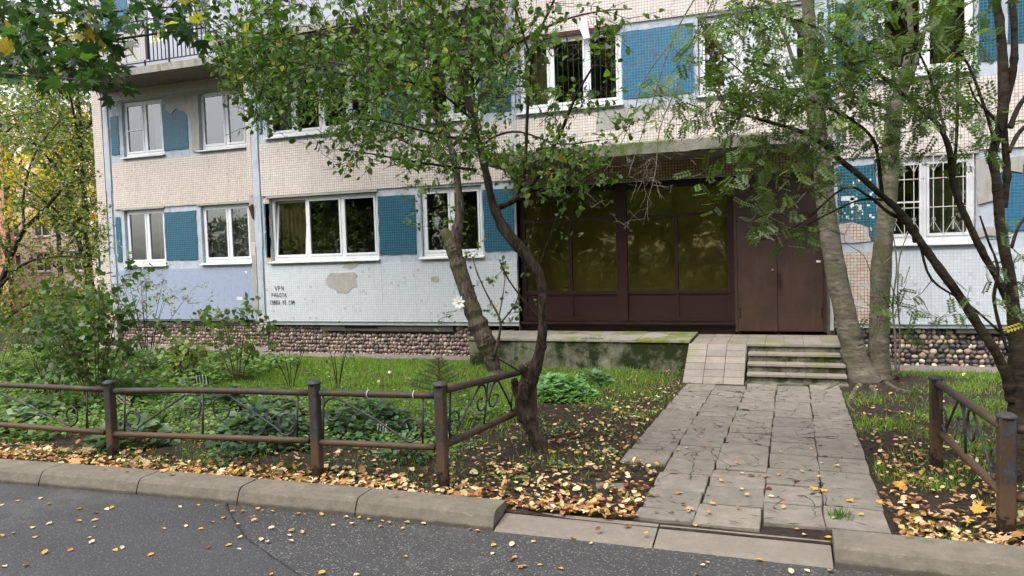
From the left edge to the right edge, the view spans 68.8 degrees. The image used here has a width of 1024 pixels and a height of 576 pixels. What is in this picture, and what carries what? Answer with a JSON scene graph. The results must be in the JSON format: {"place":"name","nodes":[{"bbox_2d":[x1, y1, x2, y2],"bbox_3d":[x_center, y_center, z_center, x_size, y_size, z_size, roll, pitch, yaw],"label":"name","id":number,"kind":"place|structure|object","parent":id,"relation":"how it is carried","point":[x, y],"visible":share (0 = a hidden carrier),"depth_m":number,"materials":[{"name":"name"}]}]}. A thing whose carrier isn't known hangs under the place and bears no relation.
{"place":"outdoors","nodes":[
{"label":"outdoors","id":0,"kind":"place"},
{"bbox_2d":[0,139,17,293],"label":"building","id":1,"kind":"structure","parent":0,"point":[2,229],"depth_m":56.31,"materials":[{"name":"orange brick"}]},
{"bbox_2d":[1,101,101,290],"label":"building","id":2,"kind":"structure","parent":0,"point":[42,231],"depth_m":61.94,"materials":[{"name":"beige concrete"}]},
{"bbox_2d":[1,115,11,133],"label":"window","id":3,"kind":"structure","parent":2,"relation":"in","point":[1,115],"depth_m":62.73,"materials":[{"name":"white glass"}]},
{"bbox_2d":[13,219,18,238],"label":"window","id":4,"kind":"structure","parent":2,"relation":"in","point":[15,234],"depth_m":63.02,"materials":[{"name":"white glass"}]},
{"bbox_2d":[15,253,20,269],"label":"window","id":5,"kind":"structure","parent":2,"relation":"in","point":[18,261],"depth_m":63.16,"materials":[{"name":"grey glass"}]},
{"bbox_2d":[31,219,48,237],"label":"window","id":6,"kind":"structure","parent":2,"relation":"in","point":[42,231],"depth_m":61.99,"materials":[{"name":"white plastic"}]},
{"bbox_2d":[35,252,50,272],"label":"window","id":7,"kind":"structure","parent":2,"relation":"in","point":[40,269],"depth_m":62.20,"materials":[{"name":"grey glass"}]},
{"bbox_2d":[64,251,81,271],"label":"window","id":8,"kind":"structure","parent":2,"relation":"in","point":[73,252],"depth_m":60.88,"materials":[{"name":"grey glass"}]},
{"bbox_2d":[0,290,498,347],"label":"ground","id":9,"kind":"structure","parent":0,"point":[67,329],"depth_m":24.18,"materials":[{"name":"green plant"}]},
{"bbox_2d":[0,278,45,324],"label":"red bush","id":10,"kind":"object","parent":9,"relation":"on","point":[8,302],"visible":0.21,"depth_m":26.61,"materials":[{"name":"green plant"}]},
{"bbox_2d":[0,5,77,307],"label":"golden tree","id":11,"kind":"object","parent":9,"relation":"on","point":[12,98],"visible":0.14,"depth_m":37.51,"materials":[{"name":"yellow plant"}]},
{"bbox_2d":[0,47,97,335],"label":"rowan tree","id":12,"kind":"object","parent":9,"relation":"on","point":[80,128],"visible":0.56,"depth_m":21.70,"materials":[{"name":"green plant"}]},
{"bbox_2d":[0,108,97,302],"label":"yellow tree","id":13,"kind":"object","parent":9,"relation":"on","point":[8,174],"visible":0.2,"depth_m":32.63,"materials":[{"name":"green plant"}]},
{"bbox_2d":[5,137,104,340],"bbox_3d":[-12.294,-1.181,20.916,2.800,5.533,4.541,-4,4,-40],"label":"dark tree","id":14,"kind":"object","parent":9,"relation":"on","point":[74,224],"visible":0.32,"depth_m":20.40,"materials":[{"name":"green plant"}]},
{"bbox_2d":[0,459,1023,575],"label":"kerb","id":15,"kind":"structure","parent":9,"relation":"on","point":[900,555],"depth_m":5.67,"materials":[{"name":"concrete"}]},
{"bbox_2d":[64,0,1023,366],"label":"apartment building","id":16,"kind":"structure","parent":9,"relation":"on","point":[190,190],"depth_m":15.02,"materials":[{"name":"white concrete"}]},
{"bbox_2d":[120,99,165,158],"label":"window","id":17,"kind":"structure","parent":16,"relation":"in","point":[146,126],"depth_m":18.69,"materials":[{"name":"white plastic"}]},
{"bbox_2d":[124,209,167,266],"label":"window","id":18,"kind":"structure","parent":16,"relation":"in","point":[148,225],"depth_m":18.87,"materials":[{"name":"white plastic"}]},
{"bbox_2d":[133,0,208,42],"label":"window","id":19,"kind":"structure","parent":16,"relation":"in","point":[163,5],"depth_m":18.65,"materials":[{"name":"white plastic"}]},
{"bbox_2d":[191,0,241,101],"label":"window","id":20,"kind":"structure","parent":16,"relation":"in","point":[218,97],"depth_m":17.84,"materials":[{"name":"white plastic"}]},
{"bbox_2d":[196,88,245,151],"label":"window","id":21,"kind":"structure","parent":16,"relation":"in","point":[220,121],"depth_m":17.88,"materials":[{"name":"white plastic"}]},
{"bbox_2d":[199,204,251,264],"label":"window","id":22,"kind":"structure","parent":16,"relation":"in","point":[229,234],"depth_m":18.00,"materials":[{"name":"white plastic"}]},
{"bbox_2d":[270,286,294,304],"bbox_3d":[-5.038,0.160,16.389,0.646,0.422,0.011,-1,3,20],"label":"writing","id":23,"kind":"object","parent":16,"relation":"attached to","point":[274,301],"depth_m":16.41},
{"bbox_2d":[279,230,302,254],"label":"potted plant","id":24,"kind":"object","parent":16,"relation":"on","point":[289,247],"visible":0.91,"depth_m":16.56,"materials":[{"name":"green plant"}]},
{"bbox_2d":[263,66,372,138],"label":"window","id":25,"kind":"structure","parent":16,"relation":"in","point":[311,130],"depth_m":16.42,"materials":[{"name":"white plastic"}]},
{"bbox_2d":[302,223,335,253],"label":"potted plant","id":26,"kind":"object","parent":16,"relation":"on","point":[317,251],"visible":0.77,"depth_m":16.33,"materials":[{"name":"green plant"}]},
{"bbox_2d":[268,192,379,263],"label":"window","id":27,"kind":"structure","parent":16,"relation":"in","point":[345,214],"depth_m":16.54,"materials":[{"name":"white plastic"}]},
{"bbox_2d":[312,226,339,253],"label":"potted plant","id":28,"kind":"object","parent":16,"relation":"on","point":[326,242],"visible":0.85,"depth_m":16.26,"materials":[{"name":"green plant"}]},
{"bbox_2d":[327,233,352,255],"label":"potted plant","id":29,"kind":"object","parent":16,"relation":"on","point":[335,236],"visible":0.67,"depth_m":16.15,"materials":[{"name":"green plant"}]},
{"bbox_2d":[347,231,357,252],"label":"potted plant","id":30,"kind":"object","parent":16,"relation":"on","point":[355,236],"visible":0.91,"depth_m":16.00,"materials":[{"name":"green plant"}]},
{"bbox_2d":[360,229,370,252],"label":"potted plant","id":31,"kind":"object","parent":16,"relation":"on","point":[365,236],"visible":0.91,"depth_m":15.96,"materials":[{"name":"green plant"}]},
{"bbox_2d":[415,49,479,124],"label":"window","id":32,"kind":"structure","parent":16,"relation":"in","point":[473,80],"depth_m":16.35,"materials":[{"name":"white plastic"}]},
{"bbox_2d":[418,186,484,258],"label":"window","id":33,"kind":"structure","parent":16,"relation":"in","point":[434,248],"depth_m":16.45,"materials":[{"name":"white plastic"}]},
{"bbox_2d":[516,30,623,114],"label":"window","id":34,"kind":"structure","parent":16,"relation":"in","point":[548,77],"depth_m":14.45,"materials":[{"name":"white plastic"}]},
{"bbox_2d":[698,6,804,96],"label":"window","id":35,"kind":"structure","parent":16,"relation":"in","point":[717,57],"depth_m":13.00,"materials":[{"name":"white plastic"}]},
{"bbox_2d":[737,215,777,330],"bbox_3d":[4.290,-0.246,13.090,0.653,2.011,0.096,-1,3,20],"label":"door","id":36,"kind":"structure","parent":16,"relation":"in","point":[757,273],"depth_m":13.09,"materials":[{"name":"brown metal"}]},
{"bbox_2d":[777,214,823,331],"bbox_3d":[4.947,-0.254,12.841,0.734,2.011,0.115,-1,3,20],"label":"door","id":37,"kind":"structure","parent":16,"relation":"in","point":[800,279],"depth_m":12.86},
{"bbox_2d":[878,151,975,245],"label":"window","id":38,"kind":"structure","parent":16,"relation":"in","point":[925,194],"depth_m":12.13,"materials":[{"name":"white plastic"}]},
{"bbox_2d":[876,0,977,79],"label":"window","id":39,"kind":"structure","parent":16,"relation":"in","point":[929,56],"depth_m":12.14,"materials":[{"name":"white plastic"}]},
{"bbox_2d":[0,346,1023,545],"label":"ground","id":40,"kind":"structure","parent":0,"point":[565,417],"depth_m":7.52,"materials":[{"name":"soil"}]},
{"bbox_2d":[0,300,48,377],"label":"pale shrub","id":41,"kind":"object","parent":40,"relation":"on","point":[13,350],"visible":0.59,"depth_m":13.95,"materials":[{"name":"green plant"}]},
{"bbox_2d":[0,404,49,432],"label":"hosta","id":42,"kind":"object","parent":40,"relation":"on","point":[15,412],"visible":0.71,"depth_m":9.26,"materials":[{"name":"green plant"}]},
{"bbox_2d":[8,394,69,420],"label":"hosta","id":43,"kind":"object","parent":40,"relation":"on","point":[40,402],"visible":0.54,"depth_m":10.00,"materials":[{"name":"green plant"}]},
{"bbox_2d":[0,306,113,396],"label":"leafy shrub","id":44,"kind":"object","parent":40,"relation":"on","point":[40,372],"visible":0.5,"depth_m":10.79,"materials":[{"name":"green plant"}]},
{"bbox_2d":[0,120,116,332],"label":"young tree","id":45,"kind":"object","parent":40,"relation":"on","point":[7,266],"visible":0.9,"depth_m":13.66,"materials":[{"name":"green plant"}]},
{"bbox_2d":[0,258,152,362],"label":"pale shrub","id":46,"kind":"object","parent":40,"relation":"on","point":[80,289],"visible":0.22,"depth_m":15.10,"materials":[{"name":"green plant"}]},
{"bbox_2d":[0,251,180,409],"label":"leafy shrub","id":47,"kind":"object","parent":40,"relation":"on","point":[80,338],"visible":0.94,"depth_m":10.27,"materials":[{"name":"green plant"}]},
{"bbox_2d":[81,391,130,410],"bbox_3d":[-5.600,1.570,10.305,1.120,0.248,0.009,0,3,29],"label":"lattice edging","id":48,"kind":"object","parent":40,"relation":"on","point":[116,400],"visible":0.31,"depth_m":10.14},
{"bbox_2d":[79,371,139,385],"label":"fern","id":49,"kind":"object","parent":40,"relation":"on","point":[122,376],"visible":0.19,"depth_m":11.16,"materials":[{"name":"green plant"}]},
{"bbox_2d":[0,0,219,109],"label":"maple tree","id":50,"kind":"object","parent":40,"relation":"on","point":[83,54],"visible":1,"depth_m":6.74,"materials":[{"name":"green plant"}]},
{"bbox_2d":[82,413,180,452],"bbox_3d":[-4.255,1.597,8.363,1.102,0.340,0.921,-1,3,20],"label":"perennial","id":51,"kind":"object","parent":40,"relation":"on","point":[100,440],"visible":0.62,"depth_m":8.21,"materials":[{"name":"green plant"}]},
{"bbox_2d":[80,340,190,377],"bbox_3d":[-6.372,1.261,12.684,1.767,0.782,1.109,-3,3,-23],"label":"lilac shrub","id":52,"kind":"object","parent":40,"relation":"on","point":[145,364],"visible":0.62,"depth_m":12.59,"materials":[{"name":"green plant"}]},
{"bbox_2d":[102,373,169,402],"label":"fern","id":53,"kind":"object","parent":40,"relation":"on","point":[133,384],"visible":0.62,"depth_m":10.68,"materials":[{"name":"green plant"}]},
{"bbox_2d":[92,258,213,355],"bbox_3d":[-7.806,0.413,16.503,2.156,2.211,2.564,-1,3,20],"label":"thin shrub","id":54,"kind":"object","parent":40,"relation":"on","point":[144,307],"visible":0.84,"depth_m":16.24,"materials":[{"name":"green plant"}]},
{"bbox_2d":[143,396,178,423],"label":"lily plant","id":55,"kind":"object","parent":40,"relation":"on","point":[161,417],"visible":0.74,"depth_m":9.08,"materials":[{"name":"green plant"}]},
{"bbox_2d":[168,396,187,420],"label":"lily plant","id":56,"kind":"object","parent":40,"relation":"on","point":[181,406],"visible":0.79,"depth_m":9.45,"materials":[{"name":"green plant"}]},
{"bbox_2d":[156,333,224,380],"bbox_3d":[-5.587,1.169,12.793,1.107,0.857,1.118,1,4,44],"label":"lilac shrub","id":57,"kind":"object","parent":40,"relation":"on","point":[180,348],"visible":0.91,"depth_m":12.66,"materials":[{"name":"green plant"}]},
{"bbox_2d":[187,424,210,431],"bbox_3d":[-3.748,1.693,8.975,0.288,0.135,0.244,-1,3,20],"label":"garden stone","id":58,"kind":"object","parent":40,"relation":"on","point":[196,426],"visible":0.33,"depth_m":8.90,"materials":[{"name":"stone"}]},
{"bbox_2d":[194,375,208,385],"bbox_3d":[-5.009,1.507,12.073,0.241,0.204,0.028,-1,3,10],"label":"picket edging","id":59,"kind":"object","parent":40,"relation":"on","point":[201,380],"visible":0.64,"depth_m":12.06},
{"bbox_2d":[191,383,254,413],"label":"perennial","id":60,"kind":"object","parent":40,"relation":"on","point":[227,399],"visible":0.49,"depth_m":10.08,"materials":[{"name":"green plant"}]},
{"bbox_2d":[179,292,279,382],"bbox_3d":[-4.673,0.845,12.455,1.457,1.522,1.537,-1,3,20],"label":"lilac shrub","id":61,"kind":"object","parent":40,"relation":"on","point":[229,341],"visible":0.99,"depth_m":12.37,"materials":[{"name":"green plant"}]},
{"bbox_2d":[207,441,258,464],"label":"perennial","id":62,"kind":"object","parent":40,"relation":"on","point":[228,446],"visible":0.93,"depth_m":7.61,"materials":[{"name":"green plant"}]},
{"bbox_2d":[204,401,309,453],"bbox_3d":[-2.701,1.470,8.145,1.416,0.499,0.966,-1,3,20],"label":"perennial","id":63,"kind":"object","parent":40,"relation":"on","point":[256,428],"visible":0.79,"depth_m":8.00,"materials":[{"name":"green plant"}]},
{"bbox_2d":[0,360,537,488],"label":"metal fence","id":64,"kind":"object","parent":40,"relation":"on","point":[316,440],"visible":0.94,"depth_m":6.95,"materials":[{"name":"metal"}]},
{"bbox_2d":[238,396,308,419],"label":"perennial","id":65,"kind":"object","parent":40,"relation":"on","point":[277,402],"visible":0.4,"depth_m":9.66,"materials":[{"name":"green plant"}]},
{"bbox_2d":[262,328,310,387],"bbox_3d":[-3.411,1.121,11.598,0.637,0.940,0.703,0,4,37],"label":"rose bush","id":66,"kind":"object","parent":40,"relation":"on","point":[302,349],"visible":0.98,"depth_m":11.65,"materials":[{"name":"green plant"}]},
{"bbox_2d":[321,321,357,384],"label":"rose bush","id":67,"kind":"object","parent":40,"relation":"on","point":[347,343],"visible":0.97,"depth_m":11.73,"materials":[{"name":"green plant"}]},
{"bbox_2d":[217,0,522,375],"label":"sawn tree","id":68,"kind":"object","parent":40,"relation":"on","point":[481,331],"visible":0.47,"depth_m":12.38,"materials":[{"name":"green plant"}]},
{"bbox_2d":[452,296,464,308],"bbox_3d":[-0.825,0.222,12.396,0.245,0.233,0.326,-1,3,20],"label":"flower ornament","id":69,"kind":"object","parent":68,"relation":"attached to","point":[458,302],"visible":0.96,"depth_m":12.26,"materials":[{"name":"white plastic"}]},
{"bbox_2d":[309,397,432,441],"bbox_3d":[-1.625,1.470,8.458,1.574,0.540,1.019,-1,3,20],"label":"perennial","id":70,"kind":"object","parent":40,"relation":"on","point":[388,412],"visible":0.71,"depth_m":8.26,"materials":[{"name":"green plant"}]},
{"bbox_2d":[374,424,387,440],"bbox_3d":[-1.417,1.565,8.085,0.186,0.205,0.041,-1,3,7],"label":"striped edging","id":71,"kind":"object","parent":40,"relation":"on","point":[380,428],"visible":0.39,"depth_m":8.07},
{"bbox_2d":[372,439,432,463],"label":"perennial","id":72,"kind":"object","parent":40,"relation":"on","point":[386,452],"visible":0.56,"depth_m":7.28,"materials":[{"name":"green plant"}]},
{"bbox_2d":[180,0,664,452],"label":"apple tree","id":73,"kind":"object","parent":40,"relation":"on","point":[253,63],"visible":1,"depth_m":6.42,"materials":[{"name":"green plant"}]},
{"bbox_2d":[407,355,474,394],"bbox_3d":[-1.018,1.241,10.402,0.827,0.677,1.005,-4,4,-38],"label":"spruce sapling","id":74,"kind":"object","parent":40,"relation":"on","point":[438,358],"visible":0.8,"depth_m":10.36,"materials":[{"name":"green plant"}]},
{"bbox_2d":[464,404,479,419],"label":"fallen branch","id":75,"kind":"object","parent":40,"relation":"on","point":[472,412],"visible":0.67,"depth_m":9.21,"materials":[{"name":"brown plant"}]},
{"bbox_2d":[0,348,1023,539],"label":"grass","id":76,"kind":"structure","parent":40,"relation":"on","point":[407,370],"depth_m":10.83,"materials":[{"name":"green plant"}]},
{"bbox_2d":[0,356,1023,545],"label":"leaf litter","id":77,"kind":"object","parent":40,"relation":"on","point":[977,507],"visible":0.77,"depth_m":6.57,"materials":[{"name":"plant"}]},
{"bbox_2d":[0,345,1023,497],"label":"ground cover","id":78,"kind":"object","parent":40,"relation":"on","point":[69,397],"visible":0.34,"depth_m":9.81,"materials":[{"name":"green plant"}]},
{"bbox_2d":[523,462,537,471],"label":"lily plant","id":79,"kind":"object","parent":40,"relation":"on","point":[529,468],"visible":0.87,"depth_m":6.79,"materials":[{"name":"green plant"}]},
{"bbox_2d":[537,371,601,403],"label":"geranium clump","id":80,"kind":"object","parent":40,"relation":"on","point":[569,382],"visible":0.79,"depth_m":10.12,"materials":[{"name":"green plant"}]},
{"bbox_2d":[576,368,614,385],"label":"geranium clump","id":81,"kind":"object","parent":40,"relation":"on","point":[596,374],"visible":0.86,"depth_m":11.14,"materials":[{"name":"green plant"}]},
{"bbox_2d":[468,330,848,386],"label":"entrance platform","id":82,"kind":"structure","parent":40,"relation":"on","point":[796,360],"depth_m":12.28,"materials":[{"name":"concrete"}]},
{"bbox_2d":[311,371,1023,544],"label":"twig litter","id":83,"kind":"object","parent":40,"relation":"on","point":[723,453],"visible":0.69,"depth_m":7.47,"materials":[{"name":"brown plant"}]},
{"bbox_2d":[544,0,925,410],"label":"twin trunk tree","id":84,"kind":"object","parent":40,"relation":"on","point":[863,363],"visible":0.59,"depth_m":10.86,"materials":[{"name":"green plant"}]},
{"bbox_2d":[636,0,1023,482],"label":"locust tree","id":85,"kind":"object","parent":40,"relation":"on","point":[1011,372],"visible":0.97,"depth_m":5.89,"materials":[{"name":"green plant"}]},
{"bbox_2d":[910,388,927,394],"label":"grass tuft","id":86,"kind":"object","parent":40,"relation":"on","point":[914,391],"visible":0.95,"depth_m":9.84,"materials":[{"name":"green plant"}]},
{"bbox_2d":[928,375,1023,538],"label":"metal fence","id":87,"kind":"object","parent":40,"relation":"on","point":[1002,484],"visible":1,"depth_m":5.26,"materials":[{"name":"metal"}]},
{"bbox_2d":[54,343,998,373],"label":"apron pavement","id":88,"kind":"structure","parent":0,"point":[909,368],"depth_m":15.20,"materials":[{"name":"grey concrete"}]},
{"bbox_2d":[227,505,899,575],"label":"road","id":89,"kind":"structure","parent":0,"point":[343,546],"depth_m":5.20,"materials":[{"name":"grey asphalt"}]},
{"bbox_2d":[0,483,298,575],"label":"road patch","id":90,"kind":"object","parent":89,"relation":"on","point":[133,525],"visible":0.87,"depth_m":5.70,"materials":[{"name":"grey asphalt"}]},
{"bbox_2d":[224,503,300,575],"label":"road seam","id":91,"kind":"object","parent":90,"relation":"on","point":[245,537],"visible":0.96,"depth_m":5.55,"materials":[{"name":"black asphalt"}]},
{"bbox_2d":[596,384,890,533],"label":"path","id":92,"kind":"structure","parent":0,"point":[689,481],"depth_m":6.93,"materials":[{"name":"concrete"}]},
{"bbox_2d":[826,504,853,519],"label":"grass tuft","id":93,"kind":"object","parent":92,"relation":"on","point":[838,514],"visible":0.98,"depth_m":5.44,"materials":[{"name":"green plant"}]}
]}

